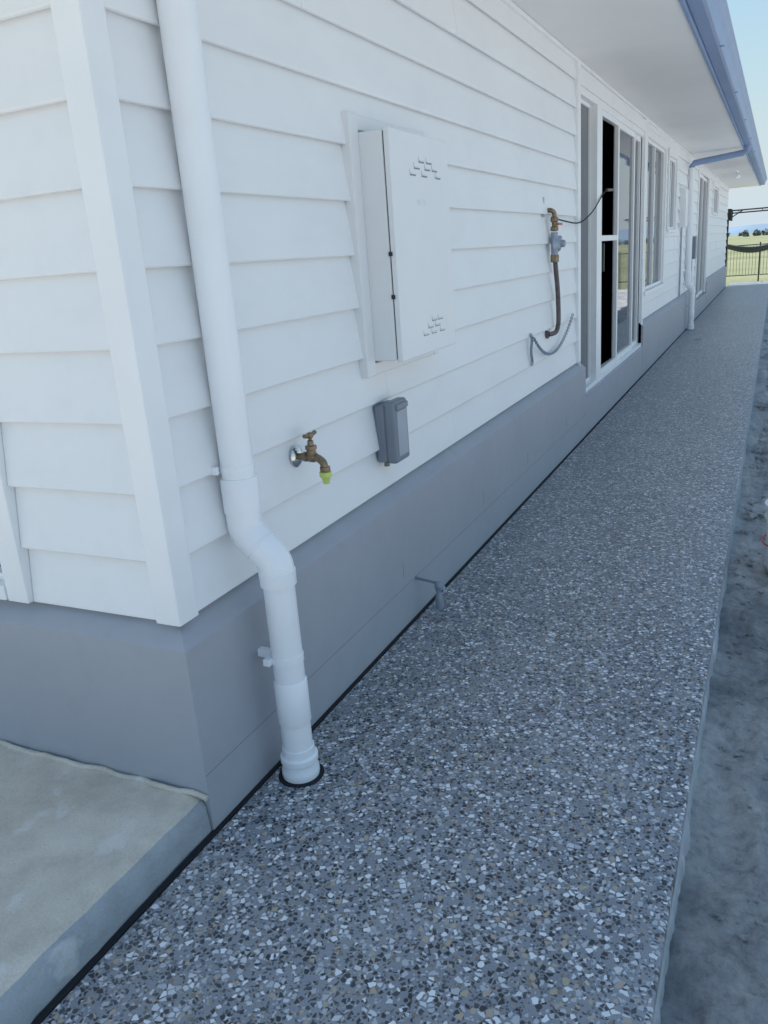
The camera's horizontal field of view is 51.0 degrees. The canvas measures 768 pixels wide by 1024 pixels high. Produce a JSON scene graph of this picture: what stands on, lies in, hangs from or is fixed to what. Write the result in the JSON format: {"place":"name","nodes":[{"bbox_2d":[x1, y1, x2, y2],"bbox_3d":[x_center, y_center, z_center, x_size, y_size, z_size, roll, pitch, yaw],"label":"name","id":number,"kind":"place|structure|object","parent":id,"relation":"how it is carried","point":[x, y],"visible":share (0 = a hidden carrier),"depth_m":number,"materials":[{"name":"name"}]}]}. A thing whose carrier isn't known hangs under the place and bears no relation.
{"place":"outdoors","nodes":[
{"label":"outdoors","id":0,"kind":"place"},
{"bbox_2d":[0,567,3,579],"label":"end window rail","id":1,"kind":"object","parent":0,"point":[1,576],"depth_m":2.57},
{"bbox_2d":[0,580,7,599],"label":"end window sill","id":2,"kind":"structure","parent":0,"point":[3,594],"depth_m":2.53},
{"bbox_2d":[0,745,211,1023],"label":"concrete patio slab","id":3,"kind":"structure","parent":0,"point":[91,861],"depth_m":2.19,"materials":[{"name":"grey concrete"}]},
{"bbox_2d":[0,740,208,800],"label":"mortar lip","id":4,"kind":"object","parent":3,"relation":"on","point":[185,791],"visible":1,"depth_m":2.53,"materials":[{"name":"grey concrete"}]},
{"bbox_2d":[41,281,767,1023],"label":"exposed aggregate path","id":5,"kind":"structure","parent":0,"point":[481,821],"depth_m":2.50,"materials":[{"name":"grey concrete"}]},
{"bbox_2d":[31,288,724,1023],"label":"expansion joint","id":6,"kind":"object","parent":5,"relation":"on","point":[105,948],"visible":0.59,"depth_m":2.42,"materials":[{"name":"black plastic"}]},
{"bbox_2d":[637,288,695,374],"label":"plinth","id":7,"kind":"structure","parent":5,"relation":"on","point":[663,328],"depth_m":11.62,"materials":[{"name":"grey paint"}]},
{"bbox_2d":[638,287,662,318],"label":"wall boards long","id":8,"kind":"structure","parent":7,"relation":"on","point":[652,302],"depth_m":10.71,"materials":[{"name":"paint"}]},
{"bbox_2d":[645,145,660,285],"bbox_3d":[3.462,-3.824,10.447,0.004,1.670,1.750,4,19,25],"label":"window large glass","id":9,"kind":"object","parent":8,"relation":"on","point":[656,213],"visible":0.57,"depth_m":10.67,"materials":[{"name":"grey glass"}]},
{"bbox_2d":[638,138,641,289],"bbox_3d":[3.092,-3.555,9.677,0.070,1.750,0.040,4,19,25],"label":"door frame","id":10,"kind":"object","parent":9,"relation":"attached to","point":[640,212],"depth_m":9.63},
{"bbox_2d":[643,127,647,291],"bbox_3d":[3.101,-3.576,9.590,0.042,1.840,0.090,4,19,25],"label":"window large casing","id":11,"kind":"object","parent":9,"relation":"attached to","point":[645,209],"depth_m":9.56,"materials":[{"name":"white wood"}]},
{"bbox_2d":[649,147,655,283],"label":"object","id":12,"kind":"structure","parent":9,"relation":"attached to","point":[652,214],"depth_m":10.41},
{"bbox_2d":[658,150,664,282],"bbox_3d":[3.845,-4.093,11.210,0.070,1.750,0.040,4,19,25],"label":"window frame","id":13,"kind":"object","parent":9,"relation":"attached to","point":[661,215],"depth_m":11.18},
{"bbox_2d":[661,143,667,282],"bbox_3d":[3.909,-4.152,11.234,0.042,1.840,0.090,4,19,25],"label":"window large casing","id":14,"kind":"object","parent":9,"relation":"attached to","point":[664,215],"depth_m":11.20,"materials":[{"name":"white wood"}]},
{"bbox_2d":[648,128,666,149],"bbox_3d":[3.441,-4.697,10.151,0.040,0.090,1.830,4,19,25],"label":"window large casing head","id":15,"kind":"object","parent":14,"relation":"on","point":[655,138],"depth_m":10.06},
{"bbox_2d":[643,283,664,294],"bbox_3d":[3.582,-2.969,10.688,0.062,0.040,2.050,4,19,25],"label":"window sill","id":16,"kind":"structure","parent":8,"relation":"attached to","point":[652,289],"depth_m":10.53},
{"bbox_2d":[645,280,659,289],"bbox_3d":[3.530,-3.010,10.699,0.068,0.040,1.750,4,19,25],"label":"window large sash sill","id":17,"kind":"structure","parent":16,"relation":"on","point":[648,286],"depth_m":10.72,"materials":[{"name":"white metal"}]},
{"bbox_2d":[661,138,668,305],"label":"wall boards long","id":18,"kind":"structure","parent":7,"relation":"on","point":[665,249],"depth_m":11.60,"materials":[{"name":"paint"}]},
{"bbox_2d":[663,229,674,304],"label":"wall boards long","id":19,"kind":"structure","parent":7,"relation":"on","point":[668,268],"depth_m":12.18,"materials":[{"name":"paint"}]},
{"bbox_2d":[670,163,672,226],"bbox_3d":[4.200,-4.693,11.899,0.004,0.910,0.880,4,19,25],"label":"window small glass","id":20,"kind":"object","parent":19,"relation":"attached to","point":[671,197],"visible":0.21,"depth_m":12.25,"materials":[{"name":"grey glass"}]},
{"bbox_2d":[665,148,670,229],"bbox_3d":[4.023,-4.575,11.415,0.042,1.080,0.090,4,19,25],"label":"window frame","id":21,"kind":"object","parent":20,"relation":"attached to","point":[668,186],"depth_m":11.38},
{"bbox_2d":[668,161,671,226],"bbox_3d":[4.213,-4.692,11.893,0.045,0.910,0.050,4,19,25],"label":"window frame","id":22,"kind":"structure","parent":20,"relation":"attached to","point":[670,192],"depth_m":11.87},
{"bbox_2d":[668,139,677,153],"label":"wall boards long","id":23,"kind":"structure","parent":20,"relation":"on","point":[672,145],"depth_m":11.64,"materials":[{"name":"paint"}]},
{"bbox_2d":[671,160,675,228],"bbox_3d":[4.400,-4.830,12.290,0.070,0.990,0.040,4,19,25],"label":"window small sash jamb","id":24,"kind":"object","parent":20,"relation":"attached to","point":[673,194],"depth_m":12.26,"materials":[{"name":"white metal"}]},
{"bbox_2d":[674,154,678,229],"bbox_3d":[4.464,-4.890,12.314,0.042,1.080,0.090,4,19,25],"label":"window frame","id":25,"kind":"object","parent":20,"relation":"attached to","point":[676,190],"depth_m":12.29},
{"bbox_2d":[672,146,698,298],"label":"wall boards long","id":26,"kind":"structure","parent":7,"relation":"on","point":[685,161],"depth_m":13.43,"materials":[{"name":"paint"}]},
{"bbox_2d":[678,188,688,295],"bbox_3d":[4.906,-4.420,13.237,0.107,1.690,0.400,4,19,25],"label":"wall power box","id":27,"kind":"object","parent":26,"relation":"attached to","point":[683,210],"visible":1,"depth_m":12.96,"materials":[{"name":"plastic"}]},
{"bbox_2d":[691,236,697,281],"bbox_3d":[5.777,-4.663,15.060,0.115,0.940,0.300,4,19,25],"label":"wall power box","id":28,"kind":"object","parent":26,"relation":"attached to","point":[694,246],"visible":0.54,"depth_m":14.86,"materials":[{"name":"grey plastic"}]},
{"bbox_2d":[695,293,705,318],"bbox_3d":[6.769,-4.383,17.474,0.198,0.545,2.700,4,19,25],"label":"plinth door step","id":29,"kind":"object","parent":5,"relation":"on","point":[700,303],"visible":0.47,"depth_m":17.34,"materials":[{"name":"grey paint"}]},
{"bbox_2d":[694,165,700,287],"bbox_3d":[6.167,-5.484,15.877,0.040,2.560,0.120,4,19,25],"label":"door casing","id":30,"kind":"object","parent":29,"relation":"on","point":[697,216],"depth_m":15.73,"materials":[{"name":"white paint"}]},
{"bbox_2d":[696,179,701,293],"bbox_3d":[6.415,-5.623,16.495,0.004,2.280,1.090,4,19,25],"label":"door","id":31,"kind":"structure","parent":29,"relation":"on","point":[698,234],"depth_m":16.78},
{"bbox_2d":[697,177,703,296],"bbox_3d":[6.660,-5.797,16.991,0.070,2.420,0.070,4,19,25],"label":"door frame","id":32,"kind":"structure","parent":29,"relation":"on","point":[701,209],"depth_m":16.95,"materials":[{"name":"white paint"}]},
{"bbox_2d":[700,166,709,178],"bbox_3d":[6.629,-7.020,16.642,0.038,0.120,2.500,4,19,25],"label":"door head","id":33,"kind":"object","parent":32,"relation":"attached to","point":[704,172],"depth_m":16.60,"materials":[{"name":"white paint"}]},
{"bbox_2d":[701,179,707,292],"bbox_3d":[7.176,-6.180,18.087,0.070,2.420,0.070,4,19,25],"label":"door frame","id":34,"kind":"structure","parent":29,"relation":"on","point":[704,236],"depth_m":18.04,"materials":[{"name":"white paint"}]},
{"bbox_2d":[699,182,704,290],"bbox_3d":[6.922,-6.000,17.574,0.004,2.280,1.130,4,19,25],"label":"door glass","id":35,"kind":"object","parent":34,"relation":"attached to","point":[702,236],"visible":0.43,"depth_m":17.84,"materials":[{"name":"grey glass"}]},
{"bbox_2d":[703,172,710,291],"bbox_3d":[7.270,-6.272,18.125,0.040,2.560,0.130,4,19,25],"label":"door casing","id":36,"kind":"object","parent":29,"relation":"on","point":[706,236],"depth_m":18.08,"materials":[{"name":"white paint"}]},
{"bbox_2d":[703,266,726,307],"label":"plinth","id":37,"kind":"structure","parent":5,"relation":"on","point":[715,285],"depth_m":21.07,"materials":[{"name":"grey paint"}]},
{"bbox_2d":[703,174,713,277],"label":"wall boards long","id":38,"kind":"structure","parent":37,"relation":"on","point":[709,225],"depth_m":18.75,"materials":[{"name":"paint"}]},
{"bbox_2d":[709,215,717,275],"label":"wall boards long","id":39,"kind":"structure","parent":37,"relation":"on","point":[713,243],"depth_m":20.14,"materials":[{"name":"paint"}]},
{"bbox_2d":[717,185,719,213],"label":"window frame","id":40,"kind":"object","parent":39,"relation":"on","point":[718,200],"depth_m":20.66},
{"bbox_3d":[8.143,-7.699,19.900,0.004,0.530,1.740,4,19,25],"label":"high window","id":41,"kind":"object","parent":39,"relation":"on","visible":0},
{"bbox_2d":[711,181,714,212],"bbox_3d":[7.784,-7.451,19.047,0.042,0.700,0.090,4,19,25],"label":"window frame","id":42,"kind":"object","parent":41,"relation":"attached to","point":[713,196],"depth_m":19.00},
{"bbox_2d":[714,181,728,271],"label":"wall boards long","id":43,"kind":"structure","parent":37,"relation":"on","point":[721,239],"depth_m":22.78,"materials":[{"name":"paint"}]},
{"bbox_2d":[684,145,750,329],"bbox_3d":[5.733,-4.682,13.927,0.971,2.982,0.152,6,20,30],"label":"downpipe","id":44,"kind":"object","parent":5,"relation":"on","point":[689,286],"visible":0.99,"depth_m":13.98,"materials":[{"name":"white paint"}]},
{"bbox_2d":[601,293,611,364],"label":"interior floor","id":45,"kind":"structure","parent":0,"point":[606,314],"depth_m":12.86,"materials":[{"name":"black"}]},
{"bbox_2d":[601,185,612,296],"bbox_3d":[2.760,-4.814,14.619,0.100,2.650,26.700,4,19,25],"label":"interior partition","id":46,"kind":"object","parent":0,"point":[607,229],"depth_m":20.45,"materials":[{"name":"black"}]},
{"bbox_2d":[511,0,759,188],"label":"soffit","id":47,"kind":"structure","parent":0,"point":[645,57],"depth_m":6.46,"materials":[{"name":"paint"}]},
{"bbox_2d":[500,0,729,187],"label":"soffit mould","id":48,"kind":"object","parent":47,"relation":"attached to","point":[515,8],"visible":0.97,"depth_m":6.21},
{"bbox_2d":[602,120,705,186],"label":"interior ceiling","id":49,"kind":"structure","parent":47,"relation":"attached to","point":[607,150],"depth_m":13.06,"materials":[{"name":"black"}]},
{"bbox_2d":[647,122,666,141],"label":"wall boards long","id":50,"kind":"structure","parent":47,"relation":"attached to","point":[655,130],"depth_m":10.12,"materials":[{"name":"paint"}]},
{"bbox_2d":[679,0,760,185],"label":"fascia","id":51,"kind":"structure","parent":47,"relation":"attached to","point":[688,14],"depth_m":6.59,"materials":[{"name":"metal"}]},
{"bbox_2d":[686,0,766,184],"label":"gutter","id":52,"kind":"object","parent":51,"relation":"attached to","point":[712,20],"visible":0.97,"depth_m":6.98,"materials":[{"name":"metal"}]},
{"bbox_2d":[733,171,740,178],"bbox_3d":[8.102,-7.734,18.475,0.120,0.170,0.187,-8,18,-11],"label":"security light","id":53,"kind":"object","parent":47,"relation":"attached to","point":[737,175],"visible":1,"depth_m":18.43,"materials":[{"name":"white paint"}]},
{"bbox_2d":[638,118,646,342],"bbox_3d":[3.077,-3.278,9.584,0.040,2.560,0.100,4,19,25],"label":"door casing","id":54,"kind":"object","parent":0,"point":[642,225],"depth_m":9.53,"materials":[{"name":"white wood"}]},
{"bbox_2d":[648,139,663,152],"bbox_3d":[3.405,-4.638,10.189,0.068,0.040,1.750,4,19,25],"label":"window large sash head","id":55,"kind":"object","parent":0,"point":[653,144],"depth_m":10.20},
{"bbox_2d":[665,230,677,232],"bbox_3d":[4.293,-4.199,12.027,0.062,0.040,1.180,4,19,25],"label":"window small casing sill","id":56,"kind":"structure","parent":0,"point":[669,231],"depth_m":11.80,"materials":[{"name":"white wood"}]},
{"bbox_2d":[670,149,677,159],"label":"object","id":57,"kind":"object","parent":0,"point":[674,155],"depth_m":11.73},
{"bbox_2d":[660,309,767,1023],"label":"dirt ground","id":58,"kind":"structure","parent":0,"point":[712,960],"depth_m":2.48,"materials":[{"name":"soil"}]},
{"bbox_2d":[653,303,767,1023],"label":"path edge concrete","id":59,"kind":"object","parent":58,"relation":"on","point":[685,845],"visible":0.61,"depth_m":2.51,"materials":[{"name":"grey concrete"}]},
{"bbox_2d":[762,499,767,570],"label":"bucket","id":60,"kind":"object","parent":58,"relation":"on","point":[766,506],"visible":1,"depth_m":4.19,"materials":[{"name":"plastic"}]},
{"bbox_2d":[714,190,715,211],"bbox_3d":[8.278,-7.785,20.143,0.045,0.530,0.050,4,19,25],"label":"window high mullion","id":61,"kind":"structure","parent":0,"point":[714,200],"depth_m":20.11},
{"bbox_2d":[715,191,717,212],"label":"window frame","id":62,"kind":"object","parent":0,"point":[716,201],"depth_m":20.63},
{"bbox_2d":[726,0,765,170],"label":"roof","id":63,"kind":"structure","parent":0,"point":[742,69],"depth_m":7.72,"materials":[{"name":"metal"}]},
{"bbox_2d":[726,234,767,285],"bbox_3d":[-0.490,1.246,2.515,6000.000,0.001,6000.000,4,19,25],"label":"ground","id":64,"kind":"structure","parent":0,"point":[744,261],"depth_m":54.56,"materials":[{"name":"green plant"}]},
{"bbox_2d":[0,363,585,829],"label":"plinth","id":65,"kind":"structure","parent":64,"relation":"on","point":[190,703],"depth_m":2.63,"materials":[{"name":"grey paint"}]},
{"bbox_2d":[0,0,155,619],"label":"wall boards end","id":66,"kind":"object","parent":65,"relation":"on","point":[68,473],"depth_m":2.19,"materials":[{"name":"paint"}]},
{"bbox_2d":[0,422,33,603],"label":"end window casing","id":67,"kind":"object","parent":66,"relation":"attached to","point":[15,563],"visible":0.8,"depth_m":2.46,"materials":[{"name":"white wood"}]},
{"bbox_2d":[49,0,180,626],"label":"corner board end","id":68,"kind":"object","parent":65,"relation":"on","point":[67,18],"visible":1,"depth_m":2.02,"materials":[{"name":"white paint"}]},
{"bbox_2d":[80,0,197,625],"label":"corner trim board","id":69,"kind":"object","parent":65,"relation":"on","point":[106,90],"visible":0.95,"depth_m":2.04,"materials":[{"name":"white paint"}]},
{"bbox_2d":[104,0,576,610],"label":"wall boards long","id":70,"kind":"structure","parent":65,"relation":"on","point":[484,90],"depth_m":2.92,"materials":[{"name":"paint"}]},
{"bbox_2d":[156,0,323,787],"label":"downpipe","id":71,"kind":"object","parent":70,"relation":"attached to","point":[260,545],"visible":1,"depth_m":2.29,"materials":[{"name":"white paint"}]},
{"bbox_2d":[290,430,331,483],"bbox_3d":[-0.245,-0.187,2.774,0.133,0.180,0.076,4,19,25],"label":"garden tap","id":72,"kind":"object","parent":70,"relation":"attached to","point":[298,455],"visible":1,"depth_m":2.76,"materials":[{"name":"gold metal"}]},
{"bbox_2d":[374,397,409,466],"bbox_3d":[0.039,-0.338,3.407,0.105,0.278,0.141,4,19,25],"label":"electrical isolator box","id":73,"kind":"object","parent":70,"relation":"attached to","point":[391,423],"visible":1,"depth_m":3.35,"materials":[{"name":"grey plastic"}]},
{"bbox_2d":[341,111,454,377],"bbox_3d":[0.109,-1.109,3.382,0.170,0.970,0.778,4,19,25],"label":"meter box","id":74,"kind":"object","parent":70,"relation":"attached to","point":[397,207],"visible":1,"depth_m":3.17,"materials":[{"name":"metal"}]},
{"bbox_2d":[383,126,454,361],"bbox_3d":[0.163,-1.097,3.341,0.023,0.858,0.606,4,19,25],"label":"door","id":75,"kind":"structure","parent":74,"relation":"in","point":[420,236],"depth_m":3.27,"materials":[{"name":"metal"}]},
{"bbox_2d":[530,197,573,365],"bbox_3d":[1.236,-1.674,5.761,0.126,1.086,1.230,4,19,25],"label":"gas regulator","id":76,"kind":"object","parent":70,"relation":"attached to","point":[557,242],"visible":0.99,"depth_m":5.69,"materials":[{"name":"grey metal"}]},
{"bbox_2d":[551,188,613,223],"bbox_3d":[1.673,-2.538,6.614,0.035,0.329,2.391,4,19,25],"label":"flexible cable","id":77,"kind":"object","parent":76,"relation":"attached to","point":[609,189],"visible":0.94,"depth_m":6.69,"materials":[{"name":"black plastic"}]},
{"bbox_2d":[573,60,580,362],"bbox_3d":[1.548,-2.343,6.446,0.040,2.267,0.090,4,19,25],"label":"door casing","id":78,"kind":"object","parent":70,"relation":"attached to","point":[577,192],"depth_m":6.39,"materials":[{"name":"white wood"}]},
{"bbox_2d":[581,67,645,131],"bbox_3d":[2.229,-3.877,7.679,0.038,0.120,3.515,4,19,25],"label":"door casing head","id":79,"kind":"object","parent":78,"relation":"on","point":[596,88],"depth_m":7.25},
{"bbox_2d":[208,414,585,774],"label":"plinth joint lines","id":80,"kind":"object","parent":65,"relation":"attached to","point":[389,601],"visible":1,"depth_m":3.50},
{"bbox_2d":[415,576,445,609],"bbox_3d":[0.216,0.372,3.757,0.147,0.161,0.041,1,18,16],"label":"overflow outlet","id":81,"kind":"object","parent":65,"relation":"attached to","point":[439,587],"visible":1,"depth_m":3.74,"materials":[{"name":"grey plastic"}]},
{"bbox_2d":[586,348,642,433],"bbox_3d":[2.397,-1.261,8.569,0.198,0.545,3.420,4,19,25],"label":"plinth door step","id":82,"kind":"object","parent":65,"relation":"attached to","point":[605,396],"visible":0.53,"depth_m":8.13,"materials":[{"name":"grey concrete"}]},
{"bbox_2d":[581,86,644,137],"bbox_3d":[2.190,-3.798,7.737,0.125,0.059,3.495,4,19,25],"label":"door head","id":83,"kind":"object","parent":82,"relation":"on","point":[587,96],"depth_m":7.35},
{"bbox_2d":[581,99,589,108],"bbox_3d":[1.596,-3.329,6.536,0.043,0.030,0.594,4,19,25],"label":"door sidelight head","id":84,"kind":"object","parent":83,"relation":"attached to","point":[585,104],"depth_m":6.62,"materials":[{"name":"white paint"}]},
{"bbox_2d":[588,105,590,379],"bbox_3d":[1.811,-2.333,7.144,0.045,2.320,0.030,4,19,25],"label":"door sidelight jamb","id":85,"kind":"object","parent":83,"relation":"attached to","point":[589,185],"depth_m":7.07,"materials":[{"name":"white paint"}]},
{"bbox_2d":[590,104,602,379],"bbox_3d":[1.901,-2.361,7.212,0.057,2.320,0.220,4,19,25],"label":"screen stile","id":86,"kind":"object","parent":83,"relation":"on","point":[596,234],"visible":1,"depth_m":7.14,"materials":[{"name":"white paint"}]},
{"bbox_2d":[601,357,615,372],"bbox_3d":[2.227,-1.465,8.079,0.038,0.050,0.900,4,19,25],"label":"screen door sill","id":87,"kind":"structure","parent":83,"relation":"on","point":[608,364],"depth_m":8.11,"materials":[{"name":"white paint"}]},
{"bbox_2d":[603,110,618,125],"bbox_3d":[2.062,-3.626,7.402,0.038,0.050,0.900,4,19,25],"label":"screen door head","id":88,"kind":"object","parent":83,"relation":"attached to","point":[610,119],"visible":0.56,"depth_m":7.45},
{"bbox_2d":[611,121,619,360],"bbox_3d":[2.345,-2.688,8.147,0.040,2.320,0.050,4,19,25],"label":"screen door jamb","id":89,"kind":"object","parent":83,"relation":"on","point":[615,232],"visible":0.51,"depth_m":8.12,"materials":[{"name":"white paint"}]},
{"bbox_2d":[602,235,616,240],"bbox_3d":[2.139,-2.626,7.715,0.036,0.050,0.900,4,19,25],"label":"screen rail","id":90,"kind":"object","parent":89,"relation":"attached to","point":[608,237],"visible":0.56,"depth_m":7.72,"materials":[{"name":"white metal"}]},
{"bbox_2d":[617,130,631,352],"bbox_3d":[2.572,-2.862,8.646,0.004,2.210,0.950,4,19,25],"label":"slide glass","id":91,"kind":"object","parent":83,"relation":"on","point":[625,188],"visible":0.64,"depth_m":8.68,"materials":[{"name":"glass"}]},
{"bbox_2d":[629,133,635,348],"bbox_3d":[2.785,-3.012,9.076,0.050,2.320,0.055,4,19,25],"label":"slide panel jamb","id":92,"kind":"object","parent":83,"relation":"on","point":[632,238],"visible":0.46,"depth_m":9.04,"materials":[{"name":"white paint"}]},
{"bbox_2d":[620,123,634,137],"bbox_3d":[2.490,-3.939,8.308,0.048,0.055,0.950,4,19,25],"label":"slide panel head","id":93,"kind":"object","parent":92,"relation":"on","point":[627,130],"visible":0.64,"depth_m":8.29},
{"bbox_2d":[632,141,637,340],"bbox_3d":[2.889,-3.106,9.350,0.004,2.220,0.460,4,19,25],"label":"end glass","id":94,"kind":"object","parent":83,"relation":"on","point":[635,211],"visible":0.36,"depth_m":9.44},
{"bbox_2d":[634,137,640,342],"bbox_3d":[2.998,-3.183,9.568,0.060,2.320,0.050,4,19,25],"label":"end panel jamb","id":95,"kind":"object","parent":83,"relation":"attached to","point":[637,237],"visible":0.46,"depth_m":9.52,"materials":[{"name":"white paint"}]},
{"bbox_3d":[1.946,-2.403,7.333,0.040,2.320,0.050,4,19,25],"label":"screen door jamb","id":96,"kind":"object","parent":83,"relation":"on","visible":0},
{"bbox_2d":[601,243,604,271],"bbox_3d":[2.012,-2.341,7.404,0.028,0.250,0.030,4,19,25],"label":"door handle","id":97,"kind":"object","parent":96,"relation":"attached to","point":[603,252],"visible":0.71,"depth_m":7.39,"materials":[{"name":"black metal"}]},
{"bbox_2d":[586,343,640,391],"bbox_3d":[2.370,-1.537,8.442,0.140,0.050,3.495,4,19,25],"label":"door sill","id":98,"kind":"structure","parent":82,"relation":"on","point":[590,384],"depth_m":8.26,"materials":[{"name":"white metal"}]},
{"bbox_2d":[586,346,642,395],"bbox_3d":[2.457,-1.522,8.448,0.034,0.020,3.380,4,19,25],"label":"door sill nose","id":99,"kind":"object","parent":98,"relation":"attached to","point":[595,386],"depth_m":8.08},
{"bbox_2d":[617,345,630,359],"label":"slide panel sill","id":100,"kind":"structure","parent":98,"relation":"on","point":[626,349],"depth_m":8.95,"materials":[{"name":"white metal"}]},
{"bbox_2d":[725,207,767,269],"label":"clothes line","id":101,"kind":"object","parent":64,"relation":"on","point":[730,213],"visible":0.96,"depth_m":26.11,"materials":[{"name":"black metal"}]},
{"bbox_2d":[725,244,767,252],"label":"hammock","id":102,"kind":"object","parent":101,"relation":"hanging from","point":[750,249],"visible":0.56,"depth_m":28.64,"materials":[{"name":"fabric"}]},
{"bbox_2d":[726,242,767,280],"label":"metal fence","id":103,"kind":"object","parent":64,"relation":"on","point":[759,262],"visible":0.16,"depth_m":30.71,"materials":[{"name":"black metal"}]},
{"bbox_2d":[728,228,767,236],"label":"distant trees","id":104,"kind":"object","parent":64,"relation":"on","point":[756,232],"visible":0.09,"depth_m":377.02,"materials":[{"name":"green plant"}]},
{"bbox_2d":[727,0,767,226],"label":"sky","id":105,"kind":"structure","parent":0,"point":[749,18],"materials":[{"name":"blue"}]},
{"bbox_2d":[728,224,767,235],"bbox_3d":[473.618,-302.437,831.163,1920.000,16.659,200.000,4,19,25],"label":"hills","id":106,"kind":"structure","parent":0,"point":[741,229],"depth_m":799.01,"materials":[{"name":"blue"}]},
{"bbox_3d":[1.762,-1.150,7.218,0.043,0.030,0.594,4,19,25],"label":"door sidelight sill","id":107,"kind":"object","parent":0,"visible":0},
{"bbox_2d":[580,104,587,377],"bbox_3d":[1.680,-2.239,6.876,0.004,2.260,0.594,4,19,25],"label":"sidelight glass","id":108,"kind":"object","parent":107,"relation":"on","point":[584,237],"visible":0.36,"depth_m":6.97,"materials":[{"name":"grey"}]}
]}

